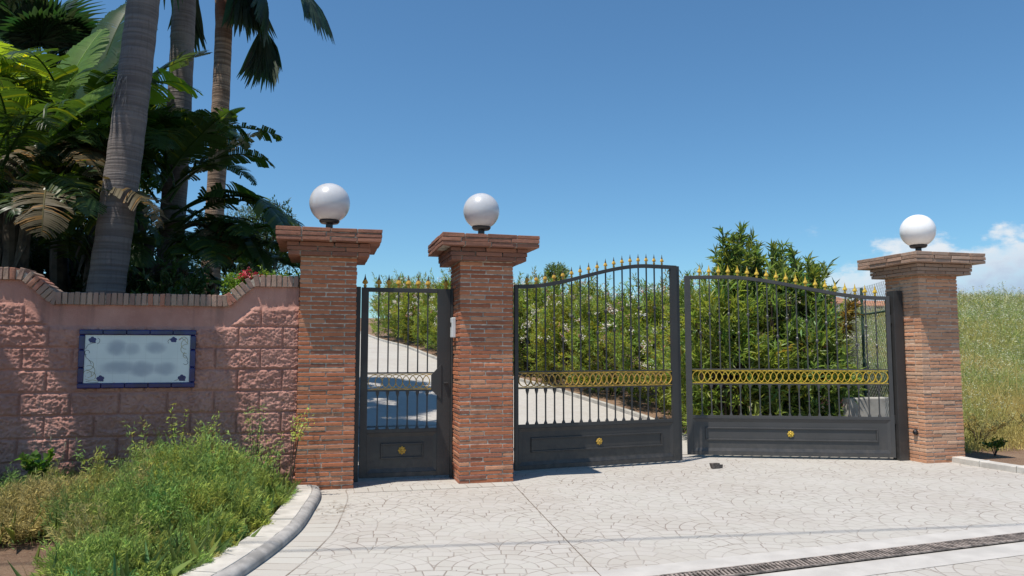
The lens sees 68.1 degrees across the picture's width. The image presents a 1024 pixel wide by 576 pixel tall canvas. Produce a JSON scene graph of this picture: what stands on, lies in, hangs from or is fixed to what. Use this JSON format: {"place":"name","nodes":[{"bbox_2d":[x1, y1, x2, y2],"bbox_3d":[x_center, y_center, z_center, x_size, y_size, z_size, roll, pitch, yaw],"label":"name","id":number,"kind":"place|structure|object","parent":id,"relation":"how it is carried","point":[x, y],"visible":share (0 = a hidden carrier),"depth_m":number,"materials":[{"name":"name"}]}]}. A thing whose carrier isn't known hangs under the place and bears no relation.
{"place":"outdoors","nodes":[
{"label":"outdoors","id":0,"kind":"place"},
{"bbox_2d":[298,334,686,473],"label":"driveway","id":1,"kind":"structure","parent":0,"point":[392,396],"depth_m":16.05,"materials":[{"name":"grey concrete"}]},
{"bbox_2d":[0,318,1023,575],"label":"ground","id":2,"kind":"structure","parent":0,"point":[20,558],"depth_m":11.69,"materials":[{"name":"soil"}]},
{"bbox_2d":[0,0,44,11],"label":"street tree","id":3,"kind":"object","parent":2,"relation":"on","point":[10,2],"visible":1,"depth_m":7.29,"materials":[{"name":"green plant"}]},
{"bbox_2d":[13,447,54,478],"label":"leafy weed","id":4,"kind":"object","parent":2,"relation":"on","point":[32,462],"visible":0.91,"depth_m":6.99,"materials":[{"name":"green plant"}]},
{"bbox_2d":[1,74,73,207],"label":"banana plant","id":5,"kind":"object","parent":2,"relation":"on","point":[38,98],"visible":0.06,"depth_m":11.94,"materials":[{"name":"green plant"}]},
{"bbox_2d":[34,431,65,476],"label":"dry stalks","id":6,"kind":"object","parent":2,"relation":"on","point":[50,445],"visible":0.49,"depth_m":7.37,"materials":[{"name":"plant"}]},
{"bbox_2d":[25,210,85,288],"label":"garden shrub","id":7,"kind":"object","parent":2,"relation":"on","point":[37,253],"visible":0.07,"depth_m":12.31,"materials":[{"name":"green plant"}]},
{"bbox_2d":[0,0,111,273],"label":"fan palm","id":8,"kind":"object","parent":2,"relation":"on","point":[65,27],"visible":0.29,"depth_m":13.64,"materials":[{"name":"green plant"}]},
{"bbox_2d":[29,229,133,292],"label":"garden shrub","id":9,"kind":"object","parent":2,"relation":"on","point":[72,277],"visible":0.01,"depth_m":12.21,"materials":[{"name":"green plant"}]},
{"bbox_2d":[0,77,169,269],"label":"banana plant","id":10,"kind":"object","parent":2,"relation":"on","point":[15,236],"visible":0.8,"depth_m":9.81,"materials":[{"name":"green plant"}]},
{"bbox_2d":[25,165,147,278],"bbox_3d":[-8.899,-0.295,14.723,3.598,5.219,3.407,0,-5,0],"label":"garden shrub","id":11,"kind":"object","parent":2,"relation":"on","point":[80,230],"depth_m":14.28,"materials":[{"name":"green plant"}]},
{"bbox_2d":[72,437,116,480],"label":"tall weed","id":12,"kind":"object","parent":2,"relation":"on","point":[83,463],"visible":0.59,"depth_m":7.23,"materials":[{"name":"green plant"}]},
{"bbox_2d":[51,139,156,260],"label":"garden shrub","id":13,"kind":"object","parent":2,"relation":"on","point":[140,187],"depth_m":17.28,"materials":[{"name":"green plant"}]},
{"bbox_2d":[0,2,236,292],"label":"banana plant","id":14,"kind":"object","parent":2,"relation":"on","point":[91,84],"visible":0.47,"depth_m":11.51,"materials":[{"name":"green plant"}]},
{"bbox_2d":[86,0,182,292],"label":"fan palm","id":15,"kind":"object","parent":2,"relation":"on","point":[110,255],"visible":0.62,"depth_m":9.89,"materials":[{"name":"grey plant"}]},
{"bbox_2d":[69,208,206,294],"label":"garden shrub","id":16,"kind":"object","parent":2,"relation":"on","point":[155,250],"visible":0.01,"depth_m":14.75,"materials":[{"name":"green plant"}]},
{"bbox_2d":[122,417,156,458],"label":"tall weed","id":17,"kind":"object","parent":2,"relation":"on","point":[143,440],"visible":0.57,"depth_m":7.50,"materials":[{"name":"green plant"}]},
{"bbox_2d":[0,267,299,484],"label":"garden wall","id":18,"kind":"structure","parent":2,"relation":"on","point":[247,341],"depth_m":7.97,"materials":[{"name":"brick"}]},
{"bbox_2d":[77,329,196,388],"bbox_3d":[-3.934,0.746,7.971,1.129,0.611,0.070,1,-5,-14],"label":"tile plaque","id":19,"kind":"object","parent":18,"relation":"attached to","point":[107,359],"visible":1,"depth_m":7.95,"materials":[{"name":"ceramic"}]},
{"bbox_2d":[0,419,303,575],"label":"feathery weeds","id":20,"kind":"object","parent":2,"relation":"on","point":[175,511],"visible":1,"depth_m":5.89,"materials":[{"name":"green plant"}]},
{"bbox_2d":[17,104,303,293],"bbox_3d":[-5.309,-0.233,11.743,4.171,5.863,3.483,-2,-5,26],"label":"banana plant","id":21,"kind":"object","parent":2,"relation":"on","point":[176,143],"visible":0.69,"depth_m":11.55,"materials":[{"name":"green plant"}]},
{"bbox_2d":[129,254,214,294],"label":"garden shrub","id":22,"kind":"object","parent":2,"relation":"on","point":[164,273],"visible":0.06,"depth_m":10.65,"materials":[{"name":"green plant"}]},
{"bbox_2d":[156,0,195,291],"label":"fan palm","id":23,"kind":"object","parent":2,"relation":"on","point":[182,34],"visible":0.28,"depth_m":13.07,"materials":[{"name":"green plant"}]},
{"bbox_2d":[166,403,190,448],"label":"tall weed","id":24,"kind":"object","parent":2,"relation":"on","point":[173,435],"visible":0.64,"depth_m":7.50,"materials":[{"name":"green plant"}]},
{"bbox_2d":[200,411,221,449],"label":"tall weed","id":25,"kind":"object","parent":2,"relation":"on","point":[213,424],"visible":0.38,"depth_m":7.66,"materials":[{"name":"green plant"}]},
{"bbox_2d":[193,427,232,466],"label":"tall weed","id":26,"kind":"object","parent":2,"relation":"on","point":[215,443],"visible":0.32,"depth_m":7.33,"materials":[{"name":"green plant"}]},
{"bbox_2d":[139,205,300,294],"bbox_3d":[-4.681,0.704,12.309,3.049,4.076,2.910,0,-5,0],"label":"banana plant","id":27,"kind":"object","parent":2,"relation":"on","point":[243,226],"visible":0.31,"depth_m":11.80,"materials":[{"name":"green plant"}]},
{"bbox_2d":[204,431,245,465],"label":"tall weed","id":28,"kind":"object","parent":2,"relation":"on","point":[212,446],"visible":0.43,"depth_m":7.22,"materials":[{"name":"green plant"}]},
{"bbox_2d":[189,253,277,293],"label":"garden shrub","id":29,"kind":"object","parent":2,"relation":"on","point":[238,267],"visible":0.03,"depth_m":15.99,"materials":[{"name":"green plant"}]},
{"bbox_2d":[180,485,320,575],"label":"kerb","id":30,"kind":"structure","parent":2,"relation":"on","point":[248,554],"depth_m":5.77,"materials":[{"name":"concrete"}]},
{"bbox_2d":[167,0,334,295],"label":"fan palm","id":31,"kind":"object","parent":2,"relation":"on","point":[262,61],"visible":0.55,"depth_m":15.86,"materials":[{"name":"green plant"}]},
{"bbox_2d":[244,404,267,469],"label":"tall weed","id":32,"kind":"object","parent":2,"relation":"on","point":[258,431],"visible":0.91,"depth_m":7.75,"materials":[{"name":"green plant"}]},
{"bbox_2d":[224,204,295,274],"bbox_3d":[-7.295,-0.053,21.141,2.737,4.736,2.576,0,-5,0],"label":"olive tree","id":33,"kind":"object","parent":2,"relation":"on","point":[240,210],"visible":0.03,"depth_m":20.87,"materials":[{"name":"green plant"}]},
{"bbox_2d":[220,264,300,354],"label":"clipped hedge","id":34,"kind":"object","parent":2,"relation":"on","point":[232,282],"visible":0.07,"depth_m":9.05,"materials":[{"name":"green plant"}]},
{"bbox_2d":[254,433,283,479],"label":"tall weed","id":35,"kind":"object","parent":2,"relation":"on","point":[271,458],"visible":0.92,"depth_m":7.64,"materials":[{"name":"green plant"}]},
{"bbox_2d":[241,194,299,274],"bbox_3d":[-5.963,0.015,18.600,1.567,4.719,1.731,3,-5,-28],"label":"garden tree","id":36,"kind":"object","parent":2,"relation":"on","point":[267,233],"visible":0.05,"depth_m":18.57,"materials":[{"name":"green plant"}]},
{"bbox_2d":[289,407,312,485],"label":"tall weed","id":37,"kind":"object","parent":2,"relation":"on","point":[299,438],"visible":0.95,"depth_m":7.91,"materials":[{"name":"green plant"}]},
{"bbox_2d":[368,272,416,336],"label":"oleander bush","id":38,"kind":"object","parent":2,"relation":"on","point":[374,325],"visible":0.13,"depth_m":32.63,"materials":[{"name":"green plant"}]},
{"bbox_2d":[373,271,426,340],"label":"oleander bush","id":39,"kind":"object","parent":2,"relation":"on","point":[385,306],"visible":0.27,"depth_m":30.73,"materials":[{"name":"green plant"}]},
{"bbox_2d":[389,281,436,344],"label":"oleander bush","id":40,"kind":"object","parent":2,"relation":"on","point":[403,310],"visible":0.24,"depth_m":29.31,"materials":[{"name":"green plant"}]},
{"bbox_2d":[406,272,443,348],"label":"oleander bush","id":41,"kind":"object","parent":2,"relation":"on","point":[423,304],"visible":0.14,"depth_m":27.37,"materials":[{"name":"green plant"}]},
{"bbox_2d":[419,267,450,348],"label":"oleander bush","id":42,"kind":"object","parent":2,"relation":"on","point":[432,310],"visible":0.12,"depth_m":25.68,"materials":[{"name":"green plant"}]},
{"bbox_2d":[429,281,449,331],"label":"oleander bush","id":43,"kind":"object","parent":2,"relation":"on","point":[435,323],"visible":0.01,"depth_m":24.20,"materials":[{"name":"green plant"}]},
{"bbox_2d":[360,331,683,432],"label":"drive kerb","id":44,"kind":"structure","parent":2,"relation":"on","point":[610,406],"depth_m":17.12,"materials":[{"name":"grey concrete"}]},
{"bbox_2d":[512,265,536,358],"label":"oleander bush","id":45,"kind":"object","parent":2,"relation":"on","point":[520,274],"visible":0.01,"depth_m":22.64,"materials":[{"name":"green plant"}]},
{"bbox_2d":[513,277,559,357],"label":"oleander bush","id":46,"kind":"object","parent":2,"relation":"on","point":[542,291],"depth_m":25.01,"materials":[{"name":"green plant"}]},
{"bbox_2d":[513,268,574,376],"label":"oleander bush","id":47,"kind":"object","parent":2,"relation":"on","point":[522,296],"visible":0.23,"depth_m":20.90,"materials":[{"name":"green plant"}]},
{"bbox_2d":[541,262,570,289],"bbox_3d":[1.491,0.758,25.615,0.991,3.417,1.046,-2,-5,17],"label":"tree","id":48,"kind":"object","parent":2,"relation":"on","point":[558,269],"visible":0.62,"depth_m":25.58,"materials":[{"name":"green plant"}]},
{"bbox_2d":[520,282,610,383],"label":"oleander bush","id":49,"kind":"object","parent":2,"relation":"on","point":[541,332],"visible":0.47,"depth_m":19.28,"materials":[{"name":"green plant"}]},
{"bbox_2d":[543,269,626,371],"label":"oleander bush","id":50,"kind":"object","parent":2,"relation":"on","point":[600,292],"visible":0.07,"depth_m":22.11,"materials":[{"name":"green plant"}]},
{"bbox_2d":[560,283,659,396],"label":"oleander bush","id":51,"kind":"object","parent":2,"relation":"on","point":[593,336],"visible":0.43,"depth_m":17.70,"materials":[{"name":"green plant"}]},
{"bbox_2d":[599,270,707,408],"bbox_3d":[3.184,1.137,16.177,2.662,2.922,2.864,0,-5,-1],"label":"oleander bush","id":52,"kind":"object","parent":2,"relation":"on","point":[626,327],"visible":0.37,"depth_m":16.02,"materials":[{"name":"green plant"}]},
{"bbox_2d":[632,268,711,384],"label":"oleander bush","id":53,"kind":"object","parent":2,"relation":"on","point":[680,288],"visible":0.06,"depth_m":18.81,"materials":[{"name":"green plant"}]},
{"bbox_2d":[640,289,719,417],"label":"oleander bush","id":54,"kind":"object","parent":2,"relation":"on","point":[661,363],"visible":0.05,"depth_m":14.25,"materials":[{"name":"green plant"}]},
{"bbox_2d":[644,261,799,433],"bbox_3d":[3.553,1.121,12.732,2.424,3.108,2.387,0,-5,0],"label":"tall oleander","id":55,"kind":"object","parent":2,"relation":"on","point":[715,351],"visible":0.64,"depth_m":12.24,"materials":[{"name":"green plant"}]},
{"bbox_2d":[681,263,785,409],"bbox_3d":[4.384,1.137,14.328,3.068,3.103,2.786,4,-6,-40],"label":"oleander bush","id":56,"kind":"object","parent":2,"relation":"on","point":[705,286],"depth_m":13.77,"materials":[{"name":"green plant"}]},
{"bbox_2d":[704,222,766,407],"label":"oleander shoots","id":57,"kind":"object","parent":2,"relation":"on","point":[735,254],"visible":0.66,"depth_m":12.83,"materials":[{"name":"green plant"}]},
{"bbox_2d":[746,239,797,413],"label":"oleander shoots","id":58,"kind":"object","parent":2,"relation":"on","point":[775,254],"visible":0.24,"depth_m":13.00,"materials":[{"name":"green plant"}]},
{"bbox_2d":[704,256,849,415],"bbox_3d":[4.456,1.085,12.859,2.392,3.250,2.222,-3,-6,32],"label":"tall oleander","id":59,"kind":"object","parent":2,"relation":"on","point":[791,310],"visible":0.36,"depth_m":12.43,"materials":[{"name":"green plant"}]},
{"bbox_2d":[781,243,831,397],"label":"oleander shoots","id":60,"kind":"object","parent":2,"relation":"on","point":[812,267],"visible":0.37,"depth_m":12.81,"materials":[{"name":"green plant"}]},
{"bbox_2d":[754,295,871,412],"bbox_3d":[5.570,1.297,14.983,3.159,3.047,2.802,3,-6,-32],"label":"oleander bush","id":61,"kind":"object","parent":2,"relation":"on","point":[852,332],"visible":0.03,"depth_m":14.48,"materials":[{"name":"green plant"}]},
{"bbox_2d":[776,295,866,415],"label":"tall oleander","id":62,"kind":"object","parent":2,"relation":"on","point":[823,392],"visible":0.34,"depth_m":12.15,"materials":[{"name":"green plant"}]},
{"bbox_2d":[826,295,862,393],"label":"oleander shoots","id":63,"kind":"object","parent":2,"relation":"on","point":[850,313],"visible":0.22,"depth_m":12.94,"materials":[{"name":"green plant"}]},
{"bbox_2d":[828,297,884,310],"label":"white house","id":64,"kind":"structure","parent":2,"relation":"on","point":[863,303],"depth_m":100.20,"materials":[{"name":"white paint"}]},
{"bbox_2d":[833,282,888,415],"bbox_3d":[6.535,1.252,15.274,0.049,3.276,8.557,-1,-5,11],"label":"wire fence","id":65,"kind":"object","parent":2,"relation":"on","point":[863,350],"visible":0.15,"depth_m":12.91,"materials":[{"name":"grey metal"}]},
{"bbox_2d":[842,397,888,416],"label":"concrete block","id":66,"kind":"structure","parent":2,"relation":"on","point":[864,409],"depth_m":11.94,"materials":[{"name":"grey concrete"}]},
{"bbox_2d":[844,364,888,396],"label":"bush","id":67,"kind":"object","parent":2,"relation":"on","point":[885,389],"visible":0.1,"depth_m":13.97,"materials":[{"name":"green plant"}]},
{"bbox_2d":[836,281,1023,453],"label":"meadow grass","id":68,"kind":"structure","parent":2,"relation":"on","point":[983,316],"depth_m":22.31,"materials":[{"name":"green plant"}]},
{"bbox_2d":[963,415,1008,447],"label":"dry shrub","id":69,"kind":"object","parent":2,"relation":"on","point":[981,429],"visible":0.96,"depth_m":11.86,"materials":[{"name":"yellow plant"}]},
{"bbox_2d":[952,456,1023,473],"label":"kerb","id":70,"kind":"structure","parent":2,"relation":"on","point":[989,464],"depth_m":9.80,"materials":[{"name":"concrete"}]},
{"bbox_2d":[964,412,1014,441],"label":"dry shrub","id":71,"kind":"object","parent":2,"relation":"on","point":[991,422],"visible":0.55,"depth_m":12.36,"materials":[{"name":"green plant"}]},
{"bbox_2d":[979,435,1007,456],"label":"leafy weed","id":72,"kind":"object","parent":2,"relation":"on","point":[999,443],"visible":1,"depth_m":11.12,"materials":[{"name":"green plant"}]},
{"bbox_2d":[1008,408,1023,427],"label":"dry shrub","id":73,"kind":"object","parent":2,"relation":"on","point":[1021,414],"visible":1,"depth_m":12.34,"materials":[{"name":"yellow plant"}]},
{"bbox_2d":[21,0,1023,317],"label":"sky","id":74,"kind":"structure","parent":0,"point":[597,130],"materials":[{"name":"blue"}]},
{"bbox_2d":[287,455,1023,575],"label":"driveway apron","id":75,"kind":"object","parent":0,"point":[631,515],"visible":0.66,"depth_m":7.01,"materials":[{"name":"beige concrete"}]},
{"bbox_2d":[245,490,347,575],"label":"border strip","id":76,"kind":"object","parent":75,"relation":"on","point":[310,538],"visible":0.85,"depth_m":6.11,"materials":[{"name":"beige concrete"}]},
{"bbox_2d":[315,503,369,522],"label":"dry clippings","id":77,"kind":"object","parent":76,"relation":"on","point":[337,509],"visible":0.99,"depth_m":7.20,"materials":[{"name":"beige plant"}]},
{"bbox_2d":[276,226,382,489],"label":"brick pier","id":78,"kind":"structure","parent":75,"relation":"on","point":[329,260],"depth_m":8.37,"materials":[{"name":"brown brick"}]},
{"bbox_2d":[309,183,349,227],"bbox_3d":[-2.127,-0.919,8.836,0.464,0.608,0.464,0,-5,0],"label":"globe lamp","id":79,"kind":"object","parent":78,"relation":"on","point":[329,203],"visible":0.85,"depth_m":8.68,"materials":[{"name":"white glass"}]},
{"bbox_2d":[353,287,360,481],"bbox_3d":[-1.829,1.123,8.896,0.068,2.280,0.090,1,-5,-14],"label":"gate jamb","id":80,"kind":"object","parent":78,"relation":"attached to","point":[357,376],"visible":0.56,"depth_m":8.86,"materials":[{"name":"metal"}]},
{"bbox_2d":[354,482,517,492],"bbox_3d":[-0.831,2.215,8.429,1.820,0.001,0.260,1,-5,-14],"label":"threshold strip","id":81,"kind":"object","parent":75,"relation":"on","point":[405,488],"visible":1,"depth_m":8.40,"materials":[{"name":"beige concrete"}]},
{"bbox_2d":[428,232,539,483],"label":"brick pier","id":82,"kind":"structure","parent":75,"relation":"on","point":[480,265],"depth_m":8.83,"materials":[{"name":"brown brick"}]},
{"bbox_2d":[449,289,453,477],"bbox_3d":[-0.736,1.147,9.175,0.026,2.280,0.090,1,-5,-14],"label":"gate jamb","id":83,"kind":"object","parent":82,"relation":"attached to","point":[451,395],"visible":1,"depth_m":9.12,"materials":[{"name":"metal"}]},
{"bbox_2d":[358,274,450,478],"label":"pedestrian gate","id":84,"kind":"structure","parent":83,"relation":"attached to","point":[406,451],"depth_m":9.01,"materials":[{"name":"metal"}]},
{"bbox_2d":[450,317,455,337],"bbox_3d":[-0.706,0.474,9.048,0.053,0.240,0.110,1,-5,-14],"label":"intercom","id":85,"kind":"object","parent":82,"relation":"attached to","point":[452,327],"visible":1,"depth_m":9.00,"materials":[{"name":"white plastic"}]},
{"bbox_2d":[463,193,498,233],"bbox_3d":[-0.376,-0.870,9.293,0.444,0.588,0.444,0,-5,0],"label":"globe lamp","id":86,"kind":"object","parent":82,"relation":"on","point":[481,212],"visible":0.88,"depth_m":9.15,"materials":[{"name":"white glass"}]},
{"bbox_2d":[512,283,512,473],"bbox_3d":[-0.060,1.125,9.455,0.133,2.370,0.100,1,-5,-14],"label":"gate jamb","id":87,"kind":"object","parent":82,"relation":"attached to","point":[512,375],"visible":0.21,"depth_m":9.43,"materials":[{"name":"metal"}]},
{"bbox_2d":[514,255,682,470],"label":"driveway gate","id":88,"kind":"structure","parent":87,"relation":"attached to","point":[554,444],"depth_m":9.93,"materials":[{"name":"metal"}]},
{"bbox_2d":[512,483,600,575],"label":"expansion joint","id":89,"kind":"object","parent":75,"relation":"on","point":[559,532],"visible":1,"depth_m":6.25,"materials":[{"name":"grey concrete"}]},
{"bbox_2d":[709,463,722,468],"bbox_3d":[2.645,2.300,9.811,0.173,0.073,0.090,2,-5,-21],"label":"gate stop","id":90,"kind":"object","parent":75,"relation":"on","point":[715,465],"visible":1,"depth_m":9.77,"materials":[{"name":"black metal"}]},
{"bbox_2d":[561,524,1023,575],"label":"concrete band","id":91,"kind":"object","parent":75,"relation":"on","point":[677,567],"visible":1,"depth_m":5.65,"materials":[{"name":"beige concrete"}]},
{"bbox_2d":[679,541,1022,575],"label":"drain channel","id":92,"kind":"object","parent":75,"relation":"on","point":[845,562],"depth_m":5.37,"materials":[{"name":"grey metal"}]},
{"bbox_2d":[653,532,1023,575],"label":"drain grate","id":93,"kind":"object","parent":92,"relation":"on","point":[919,548],"visible":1,"depth_m":5.51,"materials":[{"name":"metal"}]},
{"bbox_2d":[750,542,1023,575],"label":"concrete band","id":94,"kind":"object","parent":75,"relation":"on","point":[882,566],"depth_m":5.41,"materials":[{"name":"beige concrete"}]},
{"bbox_2d":[857,251,985,462],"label":"brick pier","id":95,"kind":"structure","parent":75,"relation":"on","point":[924,282],"depth_m":10.43,"materials":[{"name":"brown brick"}]},
{"bbox_2d":[886,291,908,460],"bbox_3d":[5.411,1.226,10.647,0.170,2.370,0.140,1,-5,-11],"label":"gate jamb","id":96,"kind":"object","parent":95,"relation":"attached to","point":[899,380],"visible":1,"depth_m":10.59,"materials":[{"name":"metal"}]},
{"bbox_2d":[684,265,895,457],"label":"driveway gate","id":97,"kind":"structure","parent":96,"relation":"attached to","point":[819,435],"depth_m":10.76,"materials":[{"name":"metal"}]},
{"bbox_2d":[899,215,935,250],"bbox_3d":[5.832,-0.749,10.883,0.470,0.614,0.470,0,-5,0],"label":"globe lamp","id":98,"kind":"object","parent":95,"relation":"on","point":[917,232],"visible":0.91,"depth_m":10.74,"materials":[{"name":"white glass"}]}
]}

